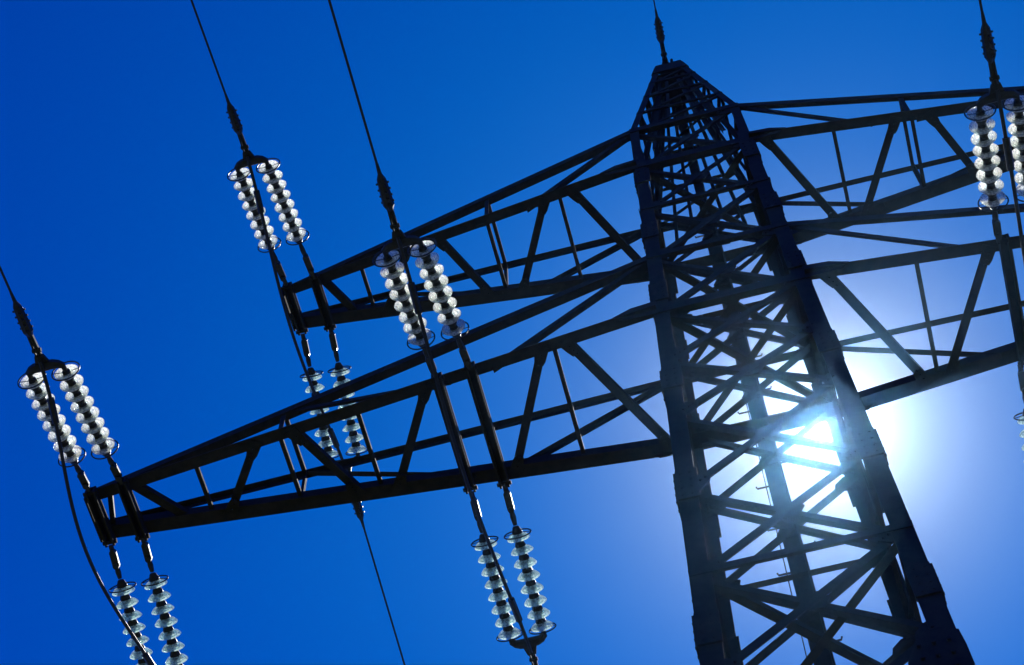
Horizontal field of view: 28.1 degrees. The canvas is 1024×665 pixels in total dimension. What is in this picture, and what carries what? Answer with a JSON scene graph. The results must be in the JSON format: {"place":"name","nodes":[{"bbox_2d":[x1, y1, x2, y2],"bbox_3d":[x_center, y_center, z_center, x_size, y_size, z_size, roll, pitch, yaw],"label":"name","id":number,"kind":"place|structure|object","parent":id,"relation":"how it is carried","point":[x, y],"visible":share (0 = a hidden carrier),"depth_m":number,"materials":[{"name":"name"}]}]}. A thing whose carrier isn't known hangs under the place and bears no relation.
{"place":"outdoors","nodes":[
{"label":"outdoors","id":0,"kind":"place"},
{"bbox_2d":[0,0,1023,664],"label":"sky","id":1,"kind":"structure","parent":0,"point":[130,253],"materials":[{"name":"blue"}]},
{"bbox_3d":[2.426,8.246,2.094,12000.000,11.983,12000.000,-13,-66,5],"label":"ground","id":2,"kind":"structure","parent":0,"visible":0},
{"bbox_2d":[83,58,1023,664],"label":"transmission tower","id":3,"kind":"structure","parent":2,"relation":"on","point":[855,444],"depth_m":19.68,"materials":[{"name":"metal"}]},
{"bbox_2d":[17,354,122,491],"bbox_3d":[-4.107,0.856,19.136,0.609,0.495,1.639,-13,-66,5],"label":"insulator string","id":4,"kind":"object","parent":3,"relation":"attached to","point":[79,398],"visible":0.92,"depth_m":19.07,"materials":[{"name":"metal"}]},
{"bbox_2d":[0,266,42,362],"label":"conductor wire","id":5,"kind":"object","parent":4,"relation":"attached to","point":[24,323],"visible":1,"depth_m":18.41,"materials":[{"name":"metal"}]},
{"bbox_2d":[38,361,154,664],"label":"jumper cable","id":6,"kind":"object","parent":4,"relation":"attached to","point":[146,656],"visible":1,"depth_m":19.07,"materials":[{"name":"metal"}]},
{"bbox_2d":[108,538,187,664],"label":"insulator string","id":7,"kind":"object","parent":3,"relation":"attached to","point":[123,590],"visible":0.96,"depth_m":20.02,"materials":[{"name":"metal"}]},
{"bbox_2d":[227,150,314,285],"bbox_3d":[-2.628,-1.246,22.560,0.626,0.516,1.776,-13,-66,5],"label":"insulator string","id":8,"kind":"object","parent":3,"relation":"attached to","point":[280,197],"visible":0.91,"depth_m":22.45,"materials":[{"name":"metal"}]},
{"bbox_2d":[190,0,249,155],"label":"conductor wire","id":9,"kind":"object","parent":8,"relation":"attached to","point":[237,127],"visible":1,"depth_m":21.75,"materials":[{"name":"metal"}]},
{"bbox_2d":[246,156,347,470],"bbox_3d":[-2.400,-0.082,22.739,0.103,0.325,3.981,-13,-66,5],"label":"jumper cable","id":10,"kind":"object","parent":8,"relation":"attached to","point":[260,208],"visible":0.84,"depth_m":22.43,"materials":[{"name":"metal"}]},
{"bbox_2d":[300,327,367,470],"bbox_3d":[-2.071,0.811,23.534,0.609,0.500,1.697,-10,-65,4],"label":"insulator string","id":11,"kind":"object","parent":3,"relation":"attached to","point":[340,370],"visible":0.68,"depth_m":23.51,"materials":[{"name":"metal"}]},
{"bbox_2d":[351,502,404,664],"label":"conductor wire","id":12,"kind":"object","parent":11,"relation":"attached to","point":[359,511],"visible":0.56,"depth_m":24.00,"materials":[{"name":"metal"}]},
{"bbox_2d":[372,229,471,376],"bbox_3d":[-0.795,-0.252,18.660,0.647,0.498,1.653,-13,-66,5],"label":"insulator string","id":13,"kind":"object","parent":3,"relation":"attached to","point":[390,266],"visible":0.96,"depth_m":18.56,"materials":[{"name":"metal"}]},
{"bbox_2d":[328,0,400,236],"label":"conductor wire","id":14,"kind":"object","parent":13,"relation":"attached to","point":[386,197],"visible":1,"depth_m":17.85,"materials":[{"name":"metal"}]},
{"bbox_2d":[396,237,532,652],"bbox_3d":[-0.425,1.202,18.966,0.090,0.321,4.538,-14,-66,6],"label":"jumper cable","id":15,"kind":"object","parent":13,"relation":"attached to","point":[418,312],"visible":1,"depth_m":18.70,"materials":[{"name":"metal"}]},
{"bbox_2d":[470,485,555,655],"bbox_3d":[-0.017,2.337,19.860,0.609,0.499,1.707,-13,-66,5],"label":"insulator string","id":16,"kind":"object","parent":3,"relation":"attached to","point":[495,583],"visible":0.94,"depth_m":19.86,"materials":[{"name":"metal"}]},
{"bbox_2d":[528,652,537,664],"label":"conductor wire","id":17,"kind":"object","parent":16,"relation":"attached to","point":[533,659],"visible":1,"depth_m":20.06,"materials":[{"name":"metal"}]},
{"bbox_2d":[653,0,666,59],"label":"conductor wire","id":18,"kind":"object","parent":3,"relation":"attached to","point":[659,33],"visible":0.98,"depth_m":26.99,"materials":[{"name":"metal"}]},
{"bbox_2d":[678,125,806,656],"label":"conductor wire","id":19,"kind":"object","parent":3,"relation":"attached to","point":[769,502],"visible":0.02,"depth_m":29.35,"materials":[{"name":"metal"}]},
{"bbox_2d":[964,82,1023,242],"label":"insulator string","id":20,"kind":"object","parent":3,"relation":"attached to","point":[985,155],"visible":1,"depth_m":18.03,"materials":[{"name":"metal"}]},
{"bbox_2d":[978,0,999,89],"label":"conductor wire","id":21,"kind":"object","parent":20,"relation":"attached to","point":[988,47],"visible":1,"depth_m":17.43,"materials":[{"name":"metal"}]},
{"bbox_2d":[1013,365,1023,450],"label":"insulator string","id":22,"kind":"object","parent":3,"relation":"attached to","point":[1021,383],"visible":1,"depth_m":19.25,"materials":[{"name":"metal"}]},
{"bbox_2d":[995,89,1023,263],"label":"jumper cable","id":23,"kind":"object","parent":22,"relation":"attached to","point":[1008,153],"visible":1,"depth_m":17.80,"materials":[{"name":"metal"}]}
]}

